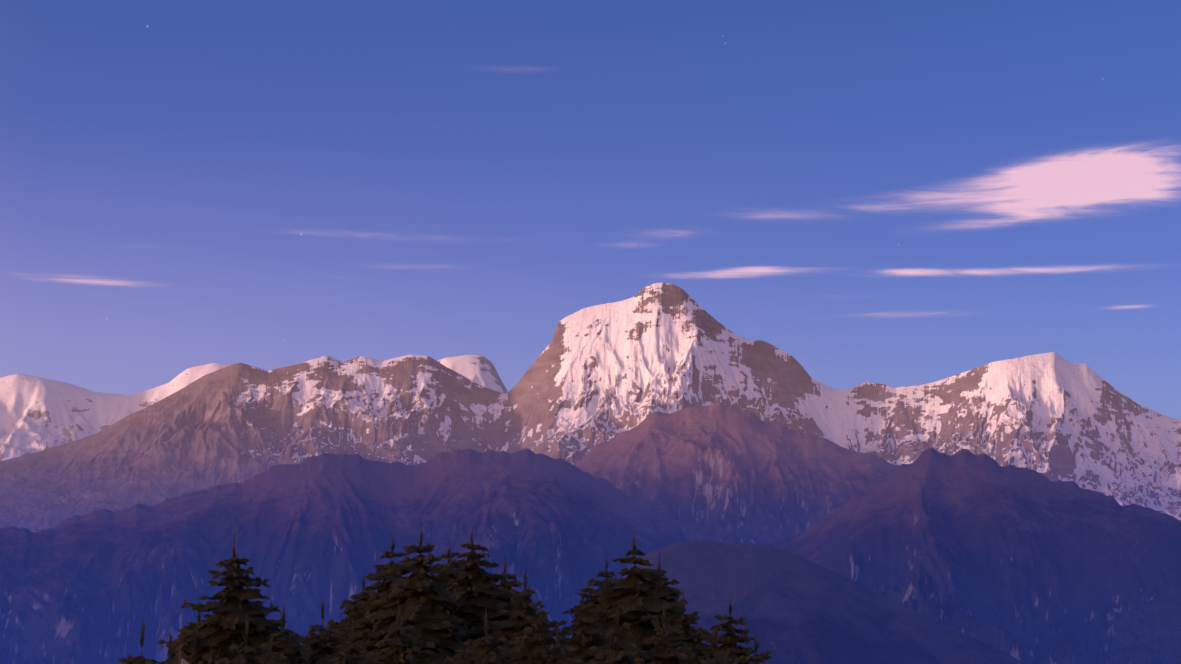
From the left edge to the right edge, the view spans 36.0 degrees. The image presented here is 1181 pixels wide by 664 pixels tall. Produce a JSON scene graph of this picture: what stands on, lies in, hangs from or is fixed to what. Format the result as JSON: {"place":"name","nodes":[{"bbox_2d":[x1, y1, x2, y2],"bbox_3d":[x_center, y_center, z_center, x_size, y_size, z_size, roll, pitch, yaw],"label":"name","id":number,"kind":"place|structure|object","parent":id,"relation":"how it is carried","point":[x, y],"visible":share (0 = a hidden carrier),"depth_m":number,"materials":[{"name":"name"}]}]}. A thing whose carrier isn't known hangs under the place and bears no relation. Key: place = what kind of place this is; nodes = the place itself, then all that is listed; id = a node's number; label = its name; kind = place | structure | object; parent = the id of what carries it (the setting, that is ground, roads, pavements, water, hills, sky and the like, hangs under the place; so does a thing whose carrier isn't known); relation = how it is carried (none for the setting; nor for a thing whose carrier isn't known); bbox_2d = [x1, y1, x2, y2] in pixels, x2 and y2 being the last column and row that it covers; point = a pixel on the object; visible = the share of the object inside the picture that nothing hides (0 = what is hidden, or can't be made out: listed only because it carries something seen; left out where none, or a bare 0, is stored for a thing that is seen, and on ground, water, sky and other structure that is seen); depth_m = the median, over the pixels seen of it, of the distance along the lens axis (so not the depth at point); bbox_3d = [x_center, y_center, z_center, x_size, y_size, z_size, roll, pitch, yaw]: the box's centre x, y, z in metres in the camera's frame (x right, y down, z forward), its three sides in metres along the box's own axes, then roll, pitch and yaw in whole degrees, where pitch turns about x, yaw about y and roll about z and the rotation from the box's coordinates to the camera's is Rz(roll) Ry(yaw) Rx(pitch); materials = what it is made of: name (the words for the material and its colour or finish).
{"place":"outdoors","nodes":[
{"label":"outdoors","id":0,"kind":"place"},
{"bbox_2d":[0,354,507,460],"bbox_3d":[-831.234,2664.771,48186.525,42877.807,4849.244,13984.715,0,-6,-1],"label":"snow range","id":1,"kind":"structure","parent":0,"point":[37,414],"depth_m":49348.92,"materials":[{"name":"white snow"}]},
{"bbox_2d":[0,448,690,663],"bbox_3d":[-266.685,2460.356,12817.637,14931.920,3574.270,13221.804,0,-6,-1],"label":"ridge","id":2,"kind":"structure","parent":0,"point":[98,586],"depth_m":15321.70,"materials":[{"name":"blue stone"}]},
{"bbox_2d":[0,282,1180,532],"bbox_3d":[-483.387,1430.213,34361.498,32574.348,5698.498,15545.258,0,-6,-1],"label":"snowy mountain range","id":3,"kind":"structure","parent":0,"point":[588,382],"depth_m":36153.16,"materials":[{"name":"white snow"}]},
{"bbox_2d":[0,0,1180,419],"label":"sky","id":4,"kind":"structure","parent":0,"point":[894,193],"materials":[{"name":"blue"}]},
{"bbox_2d":[574,402,899,545],"bbox_3d":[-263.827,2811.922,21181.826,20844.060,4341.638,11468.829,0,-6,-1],"label":"ridge","id":5,"kind":"structure","parent":0,"point":[718,472],"depth_m":22789.65,"materials":[{"name":"stone"}]},
{"bbox_2d":[767,447,1180,663],"bbox_3d":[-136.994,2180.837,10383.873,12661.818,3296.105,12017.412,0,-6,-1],"label":"ridge","id":6,"kind":"structure","parent":0,"point":[1026,566],"depth_m":12373.06,"materials":[{"name":"blue stone"}]},
{"bbox_3d":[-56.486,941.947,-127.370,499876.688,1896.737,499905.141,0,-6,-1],"label":"ground","id":7,"kind":"structure","parent":0,"visible":0},
{"bbox_2d":[117,619,177,663],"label":"fir","id":8,"kind":"object","parent":7,"relation":"on","point":[140,659],"visible":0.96,"depth_m":70.90,"materials":[{"name":"green plant"}]},
{"bbox_2d":[144,630,176,663],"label":"fir","id":9,"kind":"object","parent":7,"relation":"on","point":[170,650],"visible":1,"depth_m":63.63,"materials":[{"name":"green plant"}]},
{"bbox_2d":[178,650,188,663],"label":"prayer flags","id":10,"kind":"object","parent":7,"relation":"on","point":[181,660],"visible":1,"depth_m":32.72,"materials":[{"name":"brown fabric"}]},
{"bbox_2d":[164,601,203,662],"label":"fir","id":11,"kind":"object","parent":7,"relation":"on","point":[190,626],"visible":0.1,"depth_m":88.78,"materials":[{"name":"green plant"}]},
{"bbox_2d":[157,533,319,663],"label":"fir","id":12,"kind":"object","parent":7,"relation":"on","point":[217,634],"visible":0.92,"depth_m":84.56,"materials":[{"name":"green plant"}]},
{"bbox_2d":[214,614,273,663],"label":"fir","id":13,"kind":"object","parent":7,"relation":"on","point":[248,653],"visible":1,"depth_m":67.73,"materials":[{"name":"green plant"}]},
{"bbox_2d":[252,604,312,663],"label":"fir","id":14,"kind":"object","parent":7,"relation":"on","point":[283,651],"visible":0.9,"depth_m":77.41,"materials":[{"name":"green plant"}]},
{"bbox_2d":[300,598,354,663],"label":"fir","id":15,"kind":"object","parent":7,"relation":"on","point":[322,653],"visible":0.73,"depth_m":93.28,"materials":[{"name":"green plant"}]},
{"bbox_2d":[326,574,370,646],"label":"fir","id":16,"kind":"object","parent":7,"relation":"on","point":[355,598],"visible":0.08,"depth_m":109.60,"materials":[{"name":"green plant"}]},
{"bbox_2d":[328,619,377,663],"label":"fir","id":17,"kind":"object","parent":7,"relation":"on","point":[350,654],"visible":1,"depth_m":66.43,"materials":[{"name":"green plant"}]},
{"bbox_2d":[326,534,459,663],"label":"fir","id":18,"kind":"object","parent":7,"relation":"on","point":[361,623],"visible":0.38,"depth_m":101.88,"materials":[{"name":"green plant"}]},
{"bbox_2d":[368,599,453,663],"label":"fir","id":19,"kind":"object","parent":7,"relation":"on","point":[397,653],"visible":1,"depth_m":74.26,"materials":[{"name":"green plant"}]},
{"bbox_2d":[358,522,496,663],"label":"fir","id":20,"kind":"object","parent":7,"relation":"on","point":[420,594],"visible":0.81,"depth_m":97.52,"materials":[{"name":"green plant"}]},
{"bbox_2d":[429,543,459,588],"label":"fir","id":21,"kind":"object","parent":7,"relation":"on","point":[449,557],"visible":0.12,"depth_m":116.42,"materials":[{"name":"green plant"}]},
{"bbox_2d":[454,611,524,663],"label":"fir","id":22,"kind":"object","parent":7,"relation":"on","point":[486,653],"visible":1,"depth_m":76.42,"materials":[{"name":"green plant"}]},
{"bbox_2d":[444,526,537,653],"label":"fir","id":23,"kind":"object","parent":7,"relation":"on","point":[476,601],"visible":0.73,"depth_m":105.78,"materials":[{"name":"green plant"}]},
{"bbox_2d":[491,557,543,618],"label":"fir","id":24,"kind":"object","parent":7,"relation":"on","point":[506,585],"visible":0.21,"depth_m":118.04,"materials":[{"name":"green plant"}]},
{"bbox_2d":[484,568,567,663],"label":"fir","id":25,"kind":"object","parent":7,"relation":"on","point":[515,624],"visible":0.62,"depth_m":98.05,"materials":[{"name":"green plant"}]},
{"bbox_2d":[509,599,580,663],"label":"fir","id":26,"kind":"object","parent":7,"relation":"on","point":[539,652],"visible":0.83,"depth_m":88.44,"materials":[{"name":"green plant"}]},
{"bbox_2d":[537,621,583,663],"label":"fir","id":27,"kind":"object","parent":7,"relation":"on","point":[562,649],"visible":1,"depth_m":69.15,"materials":[{"name":"green plant"}]},
{"bbox_2d":[555,585,612,663],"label":"fir","id":28,"kind":"object","parent":7,"relation":"on","point":[583,639],"visible":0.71,"depth_m":96.33,"materials":[{"name":"green plant"}]},
{"bbox_2d":[560,554,616,644],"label":"fir","id":29,"kind":"object","parent":7,"relation":"on","point":[591,591],"visible":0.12,"depth_m":110.63,"materials":[{"name":"green plant"}]},
{"bbox_2d":[585,604,650,663],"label":"fir","id":30,"kind":"object","parent":7,"relation":"on","point":[620,653],"visible":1,"depth_m":72.93,"materials":[{"name":"green plant"}]},
{"bbox_2d":[578,532,700,662],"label":"fir","id":31,"kind":"object","parent":7,"relation":"on","point":[640,610],"visible":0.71,"depth_m":103.82,"materials":[{"name":"green plant"}]},
{"bbox_2d":[634,601,695,663],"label":"fir","id":32,"kind":"object","parent":7,"relation":"on","point":[666,652],"visible":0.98,"depth_m":78.39,"materials":[{"name":"green plant"}]},
{"bbox_2d":[646,552,702,640],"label":"fir","id":33,"kind":"object","parent":7,"relation":"on","point":[675,593],"visible":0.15,"depth_m":114.50,"materials":[{"name":"green plant"}]},
{"bbox_2d":[654,588,717,663],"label":"fir","id":34,"kind":"object","parent":7,"relation":"on","point":[690,636],"visible":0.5,"depth_m":102.03,"materials":[{"name":"green plant"}]},
{"bbox_2d":[700,627,737,663],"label":"fir","id":35,"kind":"object","parent":7,"relation":"on","point":[717,660],"visible":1,"depth_m":71.04,"materials":[{"name":"green plant"}]},
{"bbox_2d":[697,598,761,663],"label":"fir","id":36,"kind":"object","parent":7,"relation":"on","point":[730,648],"visible":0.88,"depth_m":98.30,"materials":[{"name":"green plant"}]},
{"bbox_2d":[738,632,771,663],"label":"fir","id":37,"kind":"object","parent":7,"relation":"on","point":[761,656],"visible":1,"depth_m":90.31,"materials":[{"name":"green plant"}]},
{"bbox_2d":[617,540,1024,663],"bbox_3d":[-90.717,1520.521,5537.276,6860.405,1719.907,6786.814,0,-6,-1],"label":"spur","id":38,"kind":"structure","parent":7,"relation":"on","point":[790,608],"depth_m":7025.02,"materials":[{"name":"blue stone"}]}
]}

